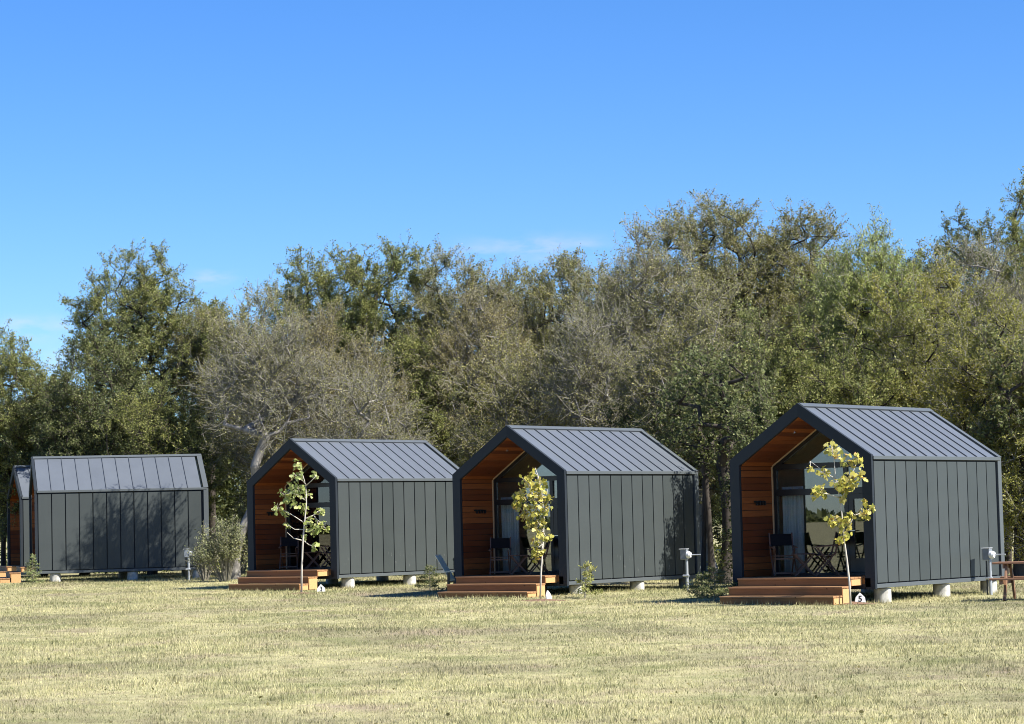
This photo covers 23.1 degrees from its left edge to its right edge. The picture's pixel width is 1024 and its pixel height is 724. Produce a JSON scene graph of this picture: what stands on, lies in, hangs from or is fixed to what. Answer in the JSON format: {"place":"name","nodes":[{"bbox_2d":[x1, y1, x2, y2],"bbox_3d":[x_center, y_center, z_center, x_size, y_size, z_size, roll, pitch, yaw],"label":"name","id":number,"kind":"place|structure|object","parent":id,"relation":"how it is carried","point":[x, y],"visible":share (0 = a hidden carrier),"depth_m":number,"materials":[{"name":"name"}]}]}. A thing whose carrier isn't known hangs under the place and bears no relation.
{"place":"outdoors","nodes":[
{"label":"outdoors","id":0,"kind":"place"},
{"bbox_2d":[0,524,1023,723],"bbox_3d":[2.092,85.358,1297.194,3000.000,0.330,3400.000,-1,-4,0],"label":"ground","id":1,"kind":"structure","parent":0,"point":[118,719],"depth_m":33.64,"materials":[{"name":"plant"}]},
{"bbox_2d":[0,421,11,572],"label":"slim tree","id":2,"kind":"object","parent":1,"relation":"on","point":[3,553],"visible":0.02,"depth_m":97.76,"materials":[{"name":"green plant"}]},
{"bbox_2d":[0,566,15,576],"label":"porch steps","id":3,"kind":"structure","parent":1,"relation":"on","point":[3,569],"depth_m":91.62,"materials":[{"name":"brown wood"}]},
{"bbox_2d":[0,566,34,582],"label":"porch steps","id":4,"kind":"structure","parent":1,"relation":"on","point":[13,576],"depth_m":83.69,"materials":[{"name":"brown wood"}]},
{"bbox_2d":[7,465,31,572],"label":"cabin","id":5,"kind":"object","parent":1,"relation":"on","point":[18,544],"visible":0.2,"depth_m":93.16,"materials":[{"name":"metal"}]},
{"bbox_2d":[0,319,57,521],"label":"tree","id":6,"kind":"object","parent":1,"relation":"on","point":[10,363],"visible":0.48,"depth_m":96.36,"materials":[{"name":"green plant"}]},
{"bbox_2d":[23,554,45,582],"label":"conifer seedling","id":7,"kind":"object","parent":1,"relation":"on","point":[30,566],"visible":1,"depth_m":82.02,"materials":[{"name":"green plant"}]},
{"bbox_2d":[0,354,91,576],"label":"tree","id":8,"kind":"object","parent":1,"relation":"on","point":[25,455],"visible":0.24,"depth_m":95.16,"materials":[{"name":"green plant"}]},
{"bbox_2d":[50,574,60,581],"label":"concrete pier","id":9,"kind":"structure","parent":1,"relation":"on","point":[53,577],"depth_m":83.71,"materials":[{"name":"concrete"}]},
{"bbox_2d":[29,454,208,574],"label":"cabin","id":10,"kind":"object","parent":9,"relation":"on","point":[108,513],"visible":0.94,"depth_m":84.51,"materials":[{"name":"metal"}]},
{"bbox_2d":[28,318,158,575],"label":"tree","id":11,"kind":"object","parent":1,"relation":"on","point":[71,396],"visible":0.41,"depth_m":93.55,"materials":[{"name":"green plant"}]},
{"bbox_2d":[119,571,128,577],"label":"concrete pier","id":12,"kind":"structure","parent":1,"relation":"on","point":[122,574],"depth_m":87.35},
{"bbox_2d":[127,571,137,579],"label":"concrete pier","id":13,"kind":"structure","parent":1,"relation":"on","point":[133,575],"depth_m":84.34,"materials":[{"name":"concrete"}]},
{"bbox_2d":[58,237,232,571],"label":"tree","id":14,"kind":"object","parent":1,"relation":"on","point":[137,308],"visible":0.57,"depth_m":99.30,"materials":[{"name":"green plant"}]},
{"bbox_2d":[84,371,233,574],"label":"tree","id":15,"kind":"object","parent":1,"relation":"on","point":[189,438],"visible":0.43,"depth_m":92.25,"materials":[{"name":"green plant"}]},
{"bbox_2d":[184,549,193,579],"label":"utility post","id":16,"kind":"object","parent":1,"relation":"on","point":[186,554],"visible":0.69,"depth_m":82.34,"materials":[{"name":"metal"}]},
{"bbox_2d":[152,295,249,570],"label":"tree","id":17,"kind":"object","parent":1,"relation":"on","point":[189,375],"visible":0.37,"depth_m":98.68,"materials":[{"name":"green plant"}]},
{"bbox_2d":[184,520,219,580],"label":"shrub","id":18,"kind":"object","parent":1,"relation":"on","point":[204,573],"visible":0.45,"depth_m":81.06,"materials":[{"name":"green plant"}]},
{"bbox_2d":[193,509,247,581],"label":"shrub","id":19,"kind":"object","parent":1,"relation":"on","point":[227,543],"visible":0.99,"depth_m":79.24,"materials":[{"name":"green plant"}]},
{"bbox_2d":[232,503,247,574],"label":"shrub","id":20,"kind":"object","parent":1,"relation":"on","point":[241,514],"visible":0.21,"depth_m":88.84,"materials":[{"name":"green plant"}]},
{"bbox_2d":[178,303,353,578],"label":"tree","id":21,"kind":"object","parent":1,"relation":"on","point":[263,435],"visible":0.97,"depth_m":81.89,"materials":[{"name":"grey plant"}]},
{"bbox_2d":[197,272,338,519],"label":"tree","id":22,"kind":"object","parent":1,"relation":"on","point":[222,449],"visible":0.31,"depth_m":91.62,"materials":[{"name":"green plant"}]},
{"bbox_2d":[228,569,328,590],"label":"porch steps","id":23,"kind":"structure","parent":1,"relation":"on","point":[260,579],"depth_m":70.17,"materials":[{"name":"brown wood"}]},
{"bbox_2d":[271,458,329,591],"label":"sapling","id":24,"kind":"object","parent":1,"relation":"on","point":[287,501],"visible":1,"depth_m":67.03,"materials":[{"name":"green plant"}]},
{"bbox_2d":[250,239,384,437],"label":"tree","id":25,"kind":"object","parent":1,"relation":"on","point":[324,282],"visible":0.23,"depth_m":100.90,"materials":[{"name":"green plant"}]},
{"bbox_2d":[223,289,429,490],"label":"tree","id":26,"kind":"object","parent":1,"relation":"on","point":[320,333],"visible":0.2,"depth_m":87.51,"materials":[{"name":"green plant"}]},
{"bbox_2d":[326,579,337,583],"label":"concrete pier","id":27,"kind":"structure","parent":1,"relation":"on","point":[330,581],"depth_m":74.22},
{"bbox_2d":[341,578,354,587],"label":"concrete pier","id":28,"kind":"structure","parent":1,"relation":"on","point":[348,582],"depth_m":70.26,"materials":[{"name":"concrete"}]},
{"bbox_2d":[247,438,458,578],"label":"cabin","id":29,"kind":"object","parent":28,"relation":"on","point":[387,505],"visible":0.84,"depth_m":72.13,"materials":[{"name":"metal"}]},
{"bbox_2d":[278,536,298,569],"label":"folding chair","id":30,"kind":"object","parent":29,"relation":"on","point":[287,541],"visible":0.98,"depth_m":72.17,"materials":[{"name":"fabric"}]},
{"bbox_2d":[286,465,330,568],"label":"window frame","id":31,"kind":"structure","parent":29,"relation":"in","point":[319,488],"depth_m":72.43,"materials":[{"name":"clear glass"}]},
{"bbox_2d":[304,552,321,568],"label":"folding table","id":32,"kind":"object","parent":29,"relation":"on","point":[312,559],"visible":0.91,"depth_m":71.16,"materials":[{"name":"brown wood"}]},
{"bbox_2d":[319,546,330,568],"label":"folding chair","id":33,"kind":"object","parent":29,"relation":"on","point":[325,555],"visible":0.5,"depth_m":70.88,"materials":[{"name":"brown wood"}]},
{"bbox_2d":[274,356,446,448],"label":"tree","id":34,"kind":"object","parent":1,"relation":"on","point":[362,427],"visible":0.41,"depth_m":81.63,"materials":[{"name":"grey plant"}]},
{"bbox_2d":[0,530,721,573],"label":"undergrowth","id":35,"kind":"object","parent":1,"relation":"on","point":[718,551],"visible":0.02,"depth_m":95.04,"materials":[{"name":"green plant"}]},
{"bbox_2d":[315,228,442,438],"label":"tree","id":36,"kind":"object","parent":1,"relation":"on","point":[364,311],"visible":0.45,"depth_m":98.47,"materials":[{"name":"green plant"}]},
{"bbox_2d":[376,576,388,580],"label":"concrete pier","id":37,"kind":"structure","parent":1,"relation":"on","point":[382,578],"depth_m":75.92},
{"bbox_2d":[403,575,415,584],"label":"concrete pier","id":38,"kind":"structure","parent":1,"relation":"on","point":[409,579],"depth_m":72.23,"materials":[{"name":"concrete"}]},
{"bbox_2d":[414,565,446,590],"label":"conifer seedling","id":39,"kind":"object","parent":1,"relation":"on","point":[426,575],"visible":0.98,"depth_m":66.52,"materials":[{"name":"green plant"}]},
{"bbox_2d":[372,324,493,464],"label":"tree","id":40,"kind":"object","parent":1,"relation":"on","point":[424,387],"visible":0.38,"depth_m":89.44,"materials":[{"name":"green plant"}]},
{"bbox_2d":[382,233,514,435],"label":"tree","id":41,"kind":"object","parent":1,"relation":"on","point":[431,306],"visible":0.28,"depth_m":96.82,"materials":[{"name":"green plant"}]},
{"bbox_2d":[435,555,468,591],"bbox_3d":[-1.446,5.460,64.359,0.949,1.026,0.670,-2,-4,14],"label":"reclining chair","id":42,"kind":"object","parent":1,"relation":"on","point":[447,572],"visible":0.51,"depth_m":64.30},
{"bbox_2d":[412,258,552,459],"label":"tree","id":43,"kind":"object","parent":1,"relation":"on","point":[468,352],"visible":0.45,"depth_m":89.70,"materials":[{"name":"green plant"}]},
{"bbox_2d":[437,575,556,597],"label":"porch steps","id":44,"kind":"structure","parent":1,"relation":"on","point":[525,586],"depth_m":61.23,"materials":[{"name":"brown wood"}]},
{"bbox_2d":[439,255,565,440],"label":"tree","id":45,"kind":"object","parent":1,"relation":"on","point":[516,275],"visible":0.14,"depth_m":95.85,"materials":[{"name":"green plant"}]},
{"bbox_2d":[0,252,1023,533],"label":"woodland","id":46,"kind":"object","parent":1,"relation":"on","point":[224,510],"visible":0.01,"depth_m":114.36,"materials":[{"name":"green plant"}]},
{"bbox_2d":[1,574,1023,723],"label":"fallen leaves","id":47,"kind":"object","parent":1,"relation":"on","point":[860,711],"visible":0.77,"depth_m":35.44,"materials":[{"name":"brown plant"}]},
{"bbox_2d":[23,572,1007,605],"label":"tall weeds","id":48,"kind":"object","parent":1,"relation":"on","point":[899,600],"visible":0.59,"depth_m":61.83,"materials":[{"name":"plant"}]},
{"bbox_2d":[437,314,609,467],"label":"tree","id":49,"kind":"object","parent":1,"relation":"on","point":[511,391],"visible":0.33,"depth_m":83.51,"materials":[{"name":"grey plant"}]},
{"bbox_2d":[511,466,553,598],"bbox_3d":[0.491,4.103,59.740,0.805,3.259,1.042,2,-5,-43],"label":"sapling","id":50,"kind":"object","parent":1,"relation":"on","point":[529,483],"visible":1,"depth_m":59.68,"materials":[{"name":"yellow plant"}]},
{"bbox_2d":[521,599,564,601],"bbox_3d":[0.656,5.570,58.635,1.262,0.055,1.100,0,-4,-25],"label":"soil patch","id":51,"kind":"object","parent":1,"relation":"on","point":[538,600],"visible":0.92,"depth_m":58.39,"materials":[{"name":"soil"}]},
{"bbox_2d":[489,243,643,425],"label":"tree","id":52,"kind":"object","parent":1,"relation":"on","point":[565,272],"visible":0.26,"depth_m":91.70,"materials":[{"name":"green plant"}]},
{"bbox_2d":[569,585,581,593],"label":"concrete pier","id":53,"kind":"structure","parent":1,"relation":"on","point":[573,588],"depth_m":61.36,"materials":[{"name":"concrete"}]},
{"bbox_2d":[452,425,700,585],"bbox_3d":[1.696,3.666,64.389,3.622,3.996,5.812,-4,-5,38],"label":"cabin","id":54,"kind":"object","parent":53,"relation":"on","point":[624,502],"visible":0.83,"depth_m":63.34,"materials":[{"name":"metal"}]},
{"bbox_2d":[489,537,510,574],"bbox_3d":[-0.296,4.893,63.035,0.550,0.956,0.590,-2,-4,3],"label":"folding chair","id":55,"kind":"object","parent":54,"relation":"on","point":[500,542],"visible":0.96,"depth_m":63.26,"materials":[{"name":"fabric"}]},
{"bbox_2d":[501,497,520,571],"bbox_3d":[-0.032,4.419,63.946,0.564,1.925,0.094,-4,-5,38],"label":"curtain","id":56,"kind":"object","parent":54,"relation":"hanging from","point":[510,525],"visible":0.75,"depth_m":63.94,"materials":[{"name":"fabric"}]},
{"bbox_2d":[508,555,528,574],"bbox_3d":[0.169,5.088,62.699,0.475,0.499,0.480,-1,-4,-6],"label":"folding table","id":57,"kind":"object","parent":54,"relation":"on","point":[518,564],"visible":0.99,"depth_m":62.53,"materials":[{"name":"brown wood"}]},
{"bbox_2d":[494,452,558,573],"bbox_3d":[0.742,3.633,63.174,3.038,3.416,0.090,-4,-5,38],"label":"window frame","id":58,"kind":"structure","parent":54,"relation":"in","point":[499,479],"depth_m":63.66,"materials":[{"name":"black metal"}]},
{"bbox_2d":[527,541,549,574],"bbox_3d":[0.673,4.836,62.526,0.590,0.956,0.550,-1,-4,-7],"label":"folding chair","id":59,"kind":"object","parent":54,"relation":"on","point":[547,544],"visible":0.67,"depth_m":62.30,"materials":[{"name":"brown wood"}]},
{"bbox_2d":[553,504,558,570],"bbox_3d":[1.454,4.381,62.531,1.011,1.695,0.139,-4,-5,38],"label":"door","id":60,"kind":"structure","parent":54,"relation":"in","point":[555,511],"depth_m":62.81,"materials":[{"name":"black metal"}]},
{"bbox_2d":[575,561,602,597],"bbox_3d":[1.764,5.170,59.503,0.630,0.939,0.762,0,-4,-26],"label":"conifer seedling","id":61,"kind":"object","parent":1,"relation":"on","point":[586,573],"visible":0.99,"depth_m":59.41,"materials":[{"name":"green plant"}]},
{"bbox_2d":[523,277,663,427],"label":"tree","id":62,"kind":"object","parent":1,"relation":"on","point":[579,366],"visible":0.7,"depth_m":79.54,"materials":[{"name":"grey plant"}]},
{"bbox_2d":[548,253,660,425],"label":"tree","id":63,"kind":"object","parent":1,"relation":"on","point":[590,299],"visible":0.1,"depth_m":89.91,"materials":[{"name":"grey plant"}]},
{"bbox_2d":[630,581,644,590],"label":"concrete pier","id":64,"kind":"structure","parent":1,"relation":"on","point":[637,584],"depth_m":63.40,"materials":[{"name":"concrete"}]},
{"bbox_2d":[584,205,736,427],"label":"tree","id":65,"kind":"object","parent":1,"relation":"on","point":[646,268],"visible":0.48,"depth_m":81.89,"materials":[{"name":"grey plant"}]},
{"bbox_2d":[593,385,732,558],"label":"tree","id":66,"kind":"object","parent":1,"relation":"on","point":[627,418],"visible":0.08,"depth_m":76.76,"materials":[{"name":"green plant"}]},
{"bbox_2d":[679,578,692,586],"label":"concrete pier","id":67,"kind":"structure","parent":1,"relation":"on","point":[681,581],"depth_m":65.15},
{"bbox_2d":[680,549,700,588],"bbox_3d":[4.488,5.232,62.853,0.536,1.084,0.218,-3,-4,22],"label":"utility post","id":68,"kind":"object","parent":1,"relation":"on","point":[685,554],"visible":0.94,"depth_m":62.85,"materials":[{"name":"metal"}]},
{"bbox_2d":[597,258,792,571],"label":"tree","id":69,"kind":"object","parent":1,"relation":"on","point":[710,323],"visible":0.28,"depth_m":75.69,"materials":[{"name":"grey plant"}]},
{"bbox_2d":[646,330,747,578],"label":"slim tree","id":70,"kind":"object","parent":1,"relation":"on","point":[670,413],"visible":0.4,"depth_m":69.82,"materials":[{"name":"green plant"}]},
{"bbox_2d":[651,338,749,574],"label":"slim tree","id":71,"kind":"object","parent":1,"relation":"on","point":[703,550],"visible":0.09,"depth_m":72.96,"materials":[{"name":"green plant"}]},
{"bbox_2d":[682,573,724,597],"bbox_3d":[4.379,5.169,57.838,0.858,0.632,0.894,1,-4,-30],"label":"shrub","id":72,"kind":"object","parent":1,"relation":"on","point":[697,579],"visible":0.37,"depth_m":57.80,"materials":[{"name":"green plant"}]},
{"bbox_2d":[686,566,737,600],"bbox_3d":[4.451,4.836,54.337,1.347,0.859,1.499,-1,-4,0],"label":"shrub","id":73,"kind":"object","parent":1,"relation":"on","point":[721,591],"visible":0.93,"depth_m":54.39,"materials":[{"name":"green plant"}]},
{"bbox_2d":[659,339,779,582],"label":"slim tree","id":74,"kind":"object","parent":1,"relation":"on","point":[721,400],"visible":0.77,"depth_m":66.85,"materials":[{"name":"green plant"}]},
{"bbox_2d":[706,473,732,577],"bbox_3d":[6.080,4.340,63.653,2.250,3.598,2.222,1,-5,-37],"label":"tree","id":75,"kind":"object","parent":1,"relation":"on","point":[724,564],"visible":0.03,"depth_m":63.84,"materials":[{"name":"green plant"}]},
{"bbox_2d":[634,184,822,386],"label":"tree","id":76,"kind":"object","parent":1,"relation":"on","point":[730,237],"visible":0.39,"depth_m":83.64,"materials":[{"name":"green plant"}]},
{"bbox_2d":[683,326,792,460],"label":"slim tree","id":77,"kind":"object","parent":1,"relation":"on","point":[753,351],"visible":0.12,"depth_m":70.46,"materials":[{"name":"green plant"}]},
{"bbox_2d":[715,373,780,521],"bbox_3d":[6.345,3.104,64.205,2.288,5.663,2.542,-4,-4,34],"label":"tree","id":78,"kind":"object","parent":1,"relation":"on","point":[757,422],"visible":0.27,"depth_m":64.20,"materials":[{"name":"green plant"}]},
{"bbox_2d":[700,295,860,504],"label":"tree","id":79,"kind":"object","parent":1,"relation":"on","point":[786,363],"visible":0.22,"depth_m":71.65,"materials":[{"name":"green plant"}]},
{"bbox_2d":[719,577,861,604],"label":"porch steps","id":80,"kind":"structure","parent":1,"relation":"on","point":[810,586],"depth_m":52.66,"materials":[{"name":"brown wood"}]},
{"bbox_2d":[730,195,866,395],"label":"tree","id":81,"kind":"object","parent":1,"relation":"on","point":[796,232],"visible":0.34,"depth_m":83.67,"materials":[{"name":"green plant"}]},
{"bbox_2d":[806,439,875,604],"bbox_3d":[6.823,3.334,51.728,1.426,3.518,0.811,-1,-4,0],"label":"sapling","id":82,"kind":"object","parent":1,"relation":"on","point":[848,482],"visible":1,"depth_m":51.71,"materials":[{"name":"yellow plant"}]},
{"bbox_2d":[771,337,928,413],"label":"tree","id":83,"kind":"object","parent":1,"relation":"on","point":[864,395],"visible":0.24,"depth_m":69.63,"materials":[{"name":"green plant"}]},
{"bbox_2d":[777,202,937,404],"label":"tree","id":84,"kind":"object","parent":1,"relation":"on","point":[850,288],"visible":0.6,"depth_m":74.64,"materials":[{"name":"green plant"}]},
{"bbox_2d":[854,593,865,601],"bbox_3d":[7.285,4.983,52.396,0.245,0.304,0.058,-1,-4,-4],"label":"number marker","id":85,"kind":"object","parent":1,"relation":"on","point":[859,597],"visible":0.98,"depth_m":52.37,"materials":[{"name":"white paint"}]},
{"bbox_2d":[873,588,891,602],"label":"concrete pier","id":86,"kind":"structure","parent":1,"relation":"on","point":[882,594],"depth_m":52.82,"materials":[{"name":"concrete"}]},
{"bbox_2d":[729,403,1004,588],"bbox_3d":[7.964,2.970,55.844,3.622,3.996,5.812,-4,-5,38],"label":"cabin","id":87,"kind":"object","parent":86,"relation":"on","point":[931,489],"visible":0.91,"depth_m":54.86,"materials":[{"name":"metal"}]},
{"bbox_2d":[768,532,797,576],"bbox_3d":[5.912,4.201,54.537,0.550,0.956,0.590,-1,-4,-4],"label":"folding chair","id":88,"kind":"object","parent":87,"relation":"on","point":[780,539],"visible":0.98,"depth_m":54.74,"materials":[{"name":"fabric"}]},
{"bbox_2d":[782,486,804,572],"bbox_3d":[6.233,3.723,55.406,0.560,1.925,0.090,-4,-5,38],"label":"curtain","id":89,"kind":"object","parent":87,"relation":"hanging from","point":[793,514],"visible":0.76,"depth_m":55.38,"materials":[{"name":"fabric"}]},
{"bbox_2d":[792,553,815,576],"bbox_3d":[6.321,4.399,54.207,0.475,0.499,0.480,-1,-4,-2],"label":"folding table","id":90,"kind":"object","parent":87,"relation":"on","point":[806,567],"visible":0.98,"depth_m":54.04,"materials":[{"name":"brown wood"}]},
{"bbox_2d":[773,430,864,574],"bbox_3d":[7.007,2.937,54.633,3.038,3.416,0.090,-4,-5,38],"label":"window frame","id":91,"kind":"structure","parent":87,"relation":"in","point":[780,465],"depth_m":55.10,"materials":[{"name":"black metal"}]},
{"bbox_2d":[812,532,840,575],"bbox_3d":[6.796,4.151,54.092,0.590,0.956,0.550,-1,-4,-2],"label":"folding chair","id":92,"kind":"object","parent":87,"relation":"on","point":[826,560],"visible":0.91,"depth_m":53.89,"materials":[{"name":"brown wood"}]},
{"bbox_2d":[848,494,864,571],"bbox_3d":[7.717,3.686,53.992,1.011,1.695,0.139,-4,-5,38],"label":"door","id":93,"kind":"structure","parent":87,"relation":"in","point":[856,564],"depth_m":54.24,"materials":[{"name":"black glass"}]},
{"bbox_2d":[819,237,1014,422],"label":"tree","id":94,"kind":"object","parent":1,"relation":"on","point":[919,352],"visible":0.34,"depth_m":71.84,"materials":[{"name":"green plant"}]},
{"bbox_2d":[878,235,965,406],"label":"tree","id":95,"kind":"object","parent":1,"relation":"on","point":[929,265],"visible":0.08,"depth_m":92.11,"materials":[{"name":"green plant"}]},
{"bbox_2d":[933,584,949,596],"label":"concrete pier","id":96,"kind":"structure","parent":1,"relation":"on","point":[940,589],"depth_m":54.84,"materials":[{"name":"concrete"}]},
{"bbox_2d":[902,278,1023,548],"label":"tree","id":97,"kind":"object","parent":1,"relation":"on","point":[971,383],"visible":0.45,"depth_m":67.70,"materials":[{"name":"green plant"}]},
{"bbox_2d":[909,224,1023,406],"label":"tree","id":98,"kind":"object","parent":1,"relation":"on","point":[996,263],"visible":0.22,"depth_m":79.85,"materials":[{"name":"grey plant"}]},
{"bbox_2d":[921,201,1020,359],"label":"tree","id":99,"kind":"object","parent":1,"relation":"on","point":[966,227],"visible":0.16,"depth_m":96.19,"materials":[{"name":"green plant"}]},
{"bbox_2d":[939,323,1017,573],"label":"slim tree","id":100,"kind":"object","parent":1,"relation":"on","point":[1008,557],"visible":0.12,"depth_m":68.78,"materials":[{"name":"green plant"}]},
{"bbox_2d":[980,580,996,592],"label":"concrete pier","id":101,"kind":"structure","parent":1,"relation":"on","point":[983,587],"depth_m":56.59,"materials":[{"name":"concrete"}]},
{"bbox_2d":[981,548,1005,594],"bbox_3d":[10.700,4.662,55.492,0.536,1.084,0.218,-4,-4,32],"label":"utility post","id":102,"kind":"object","parent":1,"relation":"on","point":[988,554],"visible":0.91,"depth_m":55.51,"materials":[{"name":"metal"}]},
{"bbox_2d":[964,326,1023,575],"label":"slim tree","id":103,"kind":"object","parent":1,"relation":"on","point":[1018,569],"visible":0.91,"depth_m":65.75,"materials":[{"name":"green plant"}]},
{"bbox_2d":[968,360,1023,560],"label":"tree","id":104,"kind":"object","parent":1,"relation":"on","point":[1015,493],"visible":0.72,"depth_m":65.50,"materials":[{"name":"green plant"}]},
{"bbox_2d":[986,166,1023,374],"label":"tree","id":105,"kind":"object","parent":1,"relation":"on","point":[1015,234],"visible":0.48,"depth_m":90.19,"materials":[{"name":"green plant"}]},
{"bbox_2d":[989,561,1023,600],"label":"picnic table","id":106,"kind":"object","parent":1,"relation":"on","point":[1005,579],"visible":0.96,"depth_m":51.80,"materials":[{"name":"brown wood"}]},
{"bbox_2d":[0,0,1023,501],"label":"sky","id":107,"kind":"structure","parent":0,"point":[235,134],"materials":[{"name":"blue"}]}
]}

